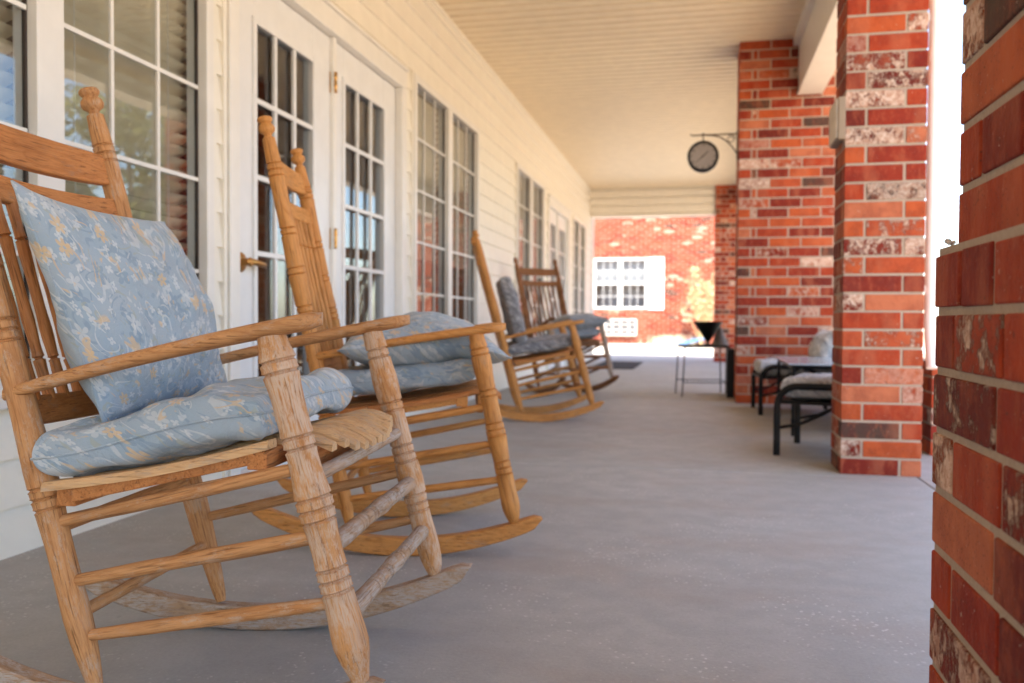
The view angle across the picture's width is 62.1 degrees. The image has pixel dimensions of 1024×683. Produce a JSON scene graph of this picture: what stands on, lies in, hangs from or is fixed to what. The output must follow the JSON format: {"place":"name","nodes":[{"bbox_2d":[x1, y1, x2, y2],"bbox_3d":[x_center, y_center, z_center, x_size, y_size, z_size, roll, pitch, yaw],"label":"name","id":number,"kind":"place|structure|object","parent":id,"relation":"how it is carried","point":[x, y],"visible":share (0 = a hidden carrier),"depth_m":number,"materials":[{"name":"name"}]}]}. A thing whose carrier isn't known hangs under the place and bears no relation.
{"place":"outdoors","nodes":[
{"label":"outdoors","id":0,"kind":"place"},
{"bbox_2d":[0,358,935,682],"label":"porch floor","id":1,"kind":"structure","parent":0,"point":[698,534],"depth_m":2.12,"materials":[{"name":"concrete"}]},
{"bbox_2d":[0,87,472,682],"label":"rocking chair","id":2,"kind":"object","parent":1,"relation":"on","point":[316,453],"visible":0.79,"depth_m":1.29,"materials":[{"name":"brown wood"}]},
{"bbox_2d":[30,367,353,476],"bbox_3d":[-0.510,0.136,1.458,0.363,0.128,0.448,-10,0,7],"label":"seat cushion","id":3,"kind":"object","parent":2,"relation":"on","point":[211,417],"visible":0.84,"depth_m":1.25,"materials":[{"name":"blue fabric"}]},
{"bbox_2d":[10,180,226,422],"bbox_3d":[-0.650,-0.065,1.500,0.169,0.384,0.485,-15,0,7],"label":"pillow","id":4,"kind":"object","parent":3,"relation":"on","point":[118,285],"visible":0.84,"depth_m":1.35,"materials":[{"name":"blue fabric"}]},
{"bbox_2d":[252,115,541,555],"bbox_3d":[-0.309,-0.006,2.457,0.806,1.130,0.576,4,1,-3],"label":"rocking chair","id":5,"kind":"object","parent":1,"relation":"on","point":[307,271],"visible":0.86,"depth_m":2.23,"materials":[{"name":"brown wood"}]},
{"bbox_2d":[338,358,474,395],"bbox_3d":[-0.305,0.095,2.460,0.403,0.100,0.453,-7,2,-3],"label":"seat cushion","id":6,"kind":"object","parent":5,"relation":"on","point":[456,371],"visible":0.49,"depth_m":2.25,"materials":[{"name":"blue fabric"}]},
{"bbox_2d":[337,311,511,365],"bbox_3d":[-0.260,-0.003,2.430,0.453,0.168,0.433,-4,2,-9],"label":"pillow","id":7,"kind":"object","parent":6,"relation":"on","point":[434,351],"visible":0.58,"depth_m":2.25,"materials":[{"name":"blue fabric"}]},
{"bbox_2d":[470,230,603,421],"bbox_3d":[0.143,-0.097,5.444,0.818,1.173,0.576,0,1,-4],"label":"rocking chair","id":8,"kind":"object","parent":1,"relation":"on","point":[519,411],"visible":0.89,"depth_m":5.22,"materials":[{"name":"brown wood"}]},
{"bbox_2d":[507,333,572,355],"bbox_3d":[0.167,0.022,5.448,0.423,0.110,0.463,-10,2,-4],"label":"seat cushion","id":9,"kind":"object","parent":8,"relation":"on","point":[543,343],"visible":0.79,"depth_m":5.23,"materials":[{"name":"blue fabric"}]},
{"bbox_2d":[496,276,526,342],"bbox_3d":[-0.006,-0.201,5.431,0.116,0.423,0.443,-16,2,-3],"label":"back cushion","id":10,"kind":"object","parent":9,"relation":"on","point":[509,303],"visible":0.98,"depth_m":5.22,"materials":[{"name":"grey fabric"}]},
{"bbox_2d":[513,258,619,393],"bbox_3d":[0.430,-0.170,7.352,0.576,1.228,0.833,0,-4,-29],"label":"rocking chair","id":11,"kind":"object","parent":1,"relation":"on","point":[587,342],"visible":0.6,"depth_m":7.50,"materials":[{"name":"brown wood"}]},
{"bbox_2d":[542,328,599,338],"bbox_3d":[0.451,-0.029,7.316,0.463,0.105,0.423,0,-15,-29],"label":"seat cushion","id":12,"kind":"object","parent":11,"relation":"on","point":[589,333],"visible":0.21,"depth_m":7.19,"materials":[{"name":"blue fabric"}]},
{"bbox_2d":[546,313,609,331],"bbox_3d":[0.524,-0.148,7.286,0.443,0.179,0.463,0,-11,-35],"label":"pillow","id":13,"kind":"object","parent":12,"relation":"on","point":[591,321],"visible":0.6,"depth_m":7.14,"materials":[{"name":"blue fabric"}]},
{"bbox_2d":[594,361,642,368],"bbox_3d":[1.497,0.331,12.021,0.580,0.013,1.900,1,1,12],"label":"door mat","id":14,"kind":"object","parent":1,"relation":"on","point":[623,365],"depth_m":12.00,"materials":[{"name":"rubber"}]},
{"bbox_2d":[675,344,729,396],"bbox_3d":[1.610,0.243,7.197,0.399,0.425,0.380,0,1,3],"label":"side table","id":15,"kind":"object","parent":1,"relation":"on","point":[684,346],"visible":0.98,"depth_m":7.23,"materials":[{"name":"black paint"}]},
{"bbox_2d":[693,321,722,344],"bbox_3d":[1.649,-0.069,7.153,0.244,0.200,0.244,1,1,12],"label":"funnel planter","id":16,"kind":"object","parent":15,"relation":"on","point":[707,330],"visible":1,"depth_m":7.09,"materials":[{"name":"black paint"}]},
{"bbox_2d":[711,327,728,344],"bbox_3d":[1.764,-0.048,7.210,0.150,0.157,0.150,1,1,12],"label":"cloth cone","id":17,"kind":"object","parent":15,"relation":"on","point":[719,338],"visible":0.86,"depth_m":7.17,"materials":[{"name":"grey fabric"}]},
{"bbox_2d":[713,185,736,361],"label":"brick pillar","id":18,"kind":"structure","parent":1,"relation":"on","point":[724,260],"depth_m":13.22,"materials":[{"name":"red brick"}]},
{"bbox_2d":[725,348,734,397],"bbox_3d":[1.837,0.257,7.162,0.063,0.400,0.426,1,1,12],"label":"storage crate","id":19,"kind":"object","parent":1,"relation":"on","point":[729,373],"visible":0.86,"depth_m":6.96,"materials":[{"name":"black paint"}]},
{"bbox_2d":[734,39,836,403],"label":"brick pillar","id":20,"kind":"structure","parent":1,"relation":"on","point":[785,200],"depth_m":6.42,"materials":[{"name":"red brick"}]},
{"bbox_2d":[687,130,737,172],"bbox_3d":[1.593,-1.505,6.748,0.393,0.323,0.101,1,1,12],"label":"clock","id":21,"kind":"object","parent":20,"relation":"attached to","point":[703,156],"visible":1,"depth_m":6.72,"materials":[{"name":"black paint"}]},
{"bbox_2d":[751,364,827,414],"bbox_3d":[1.991,0.233,5.875,0.603,0.513,0.532,1,1,10],"label":"patio chair","id":22,"kind":"object","parent":1,"relation":"on","point":[761,376],"visible":0.36,"depth_m":5.67,"materials":[{"name":"black paint"}]},
{"bbox_2d":[753,357,831,375],"bbox_3d":[1.950,0.175,5.881,0.503,0.133,0.463,1,1,10],"label":"seat cushion","id":23,"kind":"object","parent":22,"relation":"on","point":[760,365],"visible":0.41,"depth_m":5.70,"materials":[{"name":"white fabric"}]},
{"bbox_2d":[808,330,832,356],"bbox_3d":[2.130,0.047,5.815,0.172,0.264,0.422,15,4,10],"label":"pillow","id":24,"kind":"object","parent":23,"relation":"on","point":[820,345],"visible":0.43,"depth_m":5.67,"materials":[{"name":"white fabric"}]},
{"bbox_2d":[773,383,831,455],"bbox_3d":[1.580,0.276,4.039,0.553,0.513,0.493,1,2,30],"label":"patio chair","id":25,"kind":"object","parent":1,"relation":"on","point":[780,398],"visible":0.31,"depth_m":3.95,"materials":[{"name":"black paint"}]},
{"bbox_2d":[780,373,832,399],"bbox_3d":[1.566,0.215,4.045,0.473,0.136,0.433,1,2,30],"label":"seat cushion","id":26,"kind":"object","parent":25,"relation":"on","point":[819,378],"visible":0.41,"depth_m":3.94,"materials":[{"name":"white fabric"}]},
{"bbox_2d":[773,356,832,435],"bbox_3d":[1.912,0.310,5.024,0.630,0.398,0.980,1,1,12],"label":"coffee table","id":27,"kind":"object","parent":1,"relation":"on","point":[812,364],"visible":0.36,"depth_m":4.74,"materials":[{"name":"black glass"}]},
{"bbox_2d":[831,0,928,476],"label":"brick pillar","id":28,"kind":"structure","parent":1,"relation":"on","point":[879,229],"depth_m":3.43,"materials":[{"name":"red brick"}]},
{"bbox_2d":[829,96,845,148],"bbox_3d":[1.355,-0.908,3.542,0.035,0.170,0.210,1,1,12],"label":"wall lamp","id":29,"kind":"object","parent":28,"relation":"attached to","point":[837,118],"depth_m":3.45,"materials":[{"name":"beige"}]},
{"bbox_2d":[923,0,940,369],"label":"downspout","id":30,"kind":"object","parent":28,"relation":"attached to","point":[932,163],"visible":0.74,"depth_m":3.60,"materials":[{"name":"white paint"}]},
{"bbox_2d":[921,354,937,455],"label":"garden wall","id":31,"kind":"structure","parent":1,"relation":"on","point":[929,428],"depth_m":4.04,"materials":[{"name":"brick"}]},
{"bbox_2d":[929,0,1023,682],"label":"brick pillar","id":32,"kind":"structure","parent":1,"relation":"on","point":[977,610],"depth_m":0.91,"materials":[{"name":"red brick"}]},
{"bbox_2d":[944,239,955,244],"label":"mortar crumbs","id":33,"kind":"object","parent":32,"relation":"on","point":[949,242],"visible":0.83,"depth_m":1.04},
{"bbox_2d":[673,337,704,343],"bbox_3d":[4.823,-0.015,22.802,0.987,0.216,0.343,1,1,12],"label":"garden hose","id":34,"kind":"object","parent":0,"point":[688,341],"visible":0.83,"depth_m":22.69,"materials":[{"name":"rubber"}]},
{"bbox_2d":[593,344,924,359],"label":"courtyard paving","id":35,"kind":"structure","parent":0,"point":[639,351],"depth_m":17.52,"materials":[{"name":"concrete"}]},
{"bbox_2d":[638,334,703,344],"bbox_3d":[4.399,-0.072,23.503,1.634,0.320,1.027,0,1,-7],"label":"grass clump","id":36,"kind":"object","parent":35,"relation":"on","point":[667,341],"visible":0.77,"depth_m":23.40,"materials":[{"name":"white plant"}]},
{"bbox_2d":[680,266,713,343],"bbox_3d":[5.076,-0.968,22.799,1.088,2.179,0.695,0,1,0],"label":"shrub","id":37,"kind":"object","parent":35,"relation":"on","point":[705,311],"visible":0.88,"depth_m":22.76,"materials":[{"name":"green plant"}]},
{"bbox_2d":[593,179,925,343],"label":"brick building","id":38,"kind":"structure","parent":0,"point":[642,267],"depth_m":24.08,"materials":[{"name":"brown brick"}]},
{"bbox_2d":[593,258,647,308],"bbox_3d":[3.148,-1.654,24.508,1.570,1.440,0.540,1,1,12],"label":"window","id":39,"kind":"structure","parent":38,"relation":"in","point":[632,273],"depth_m":24.39,"materials":[{"name":"white glass"}]},
{"bbox_2d":[923,0,965,316],"label":"sky","id":40,"kind":"structure","parent":0,"point":[952,68],"materials":[{"name":"white"}]},
{"bbox_3d":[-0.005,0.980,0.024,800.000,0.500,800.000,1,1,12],"label":"ground","id":41,"kind":"structure","parent":0,"visible":0},
{"bbox_2d":[0,0,837,559],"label":"house","id":42,"kind":"structure","parent":41,"relation":"on","point":[416,134],"depth_m":4.34,"materials":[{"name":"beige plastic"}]},
{"bbox_2d":[0,0,214,409],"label":"window","id":43,"kind":"structure","parent":42,"relation":"in","point":[130,51],"depth_m":2.80,"materials":[{"name":"white metal"}]},
{"bbox_2d":[239,0,337,469],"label":"door","id":44,"kind":"structure","parent":42,"relation":"in","point":[274,19],"depth_m":3.62,"materials":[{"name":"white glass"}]},
{"bbox_2d":[337,44,394,414],"bbox_3d":[-0.807,-0.505,4.631,0.055,1.974,0.865,1,1,12],"label":"door","id":45,"kind":"structure","parent":42,"relation":"in","point":[354,76],"depth_m":4.67,"materials":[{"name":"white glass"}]},
{"bbox_2d":[413,73,479,324],"bbox_3d":[-0.485,-0.798,6.046,0.151,1.760,1.610,1,1,12],"label":"window","id":46,"kind":"structure","parent":42,"relation":"in","point":[451,150],"depth_m":6.00,"materials":[{"name":"white metal"}]},
{"bbox_2d":[516,162,544,336],"bbox_3d":[0.156,-0.865,8.945,0.151,1.760,1.510,1,1,12],"label":"window","id":47,"kind":"structure","parent":42,"relation":"in","point":[528,259],"depth_m":8.91,"materials":[{"name":"white metal"}]},
{"bbox_2d":[549,209,555,368],"bbox_3d":[0.461,-0.626,10.359,0.055,1.954,0.710,1,1,12],"label":"door","id":48,"kind":"structure","parent":42,"relation":"in","point":[552,214],"depth_m":10.48,"materials":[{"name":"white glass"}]},
{"bbox_2d":[558,215,565,366],"bbox_3d":[0.622,-0.643,11.086,0.055,1.954,0.740,1,1,12],"label":"door","id":49,"kind":"structure","parent":42,"relation":"in","point":[561,222],"depth_m":11.15,"materials":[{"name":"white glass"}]},
{"bbox_2d":[573,215,585,313],"bbox_3d":[0.967,-0.921,12.499,0.103,1.710,1.340,1,1,12],"label":"window","id":50,"kind":"structure","parent":42,"relation":"in","point":[579,228],"depth_m":12.46,"materials":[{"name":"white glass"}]},
{"bbox_2d":[436,0,805,188],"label":"ceiling","id":51,"kind":"structure","parent":42,"relation":"attached to","point":[609,94],"depth_m":7.21,"materials":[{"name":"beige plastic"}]}
]}

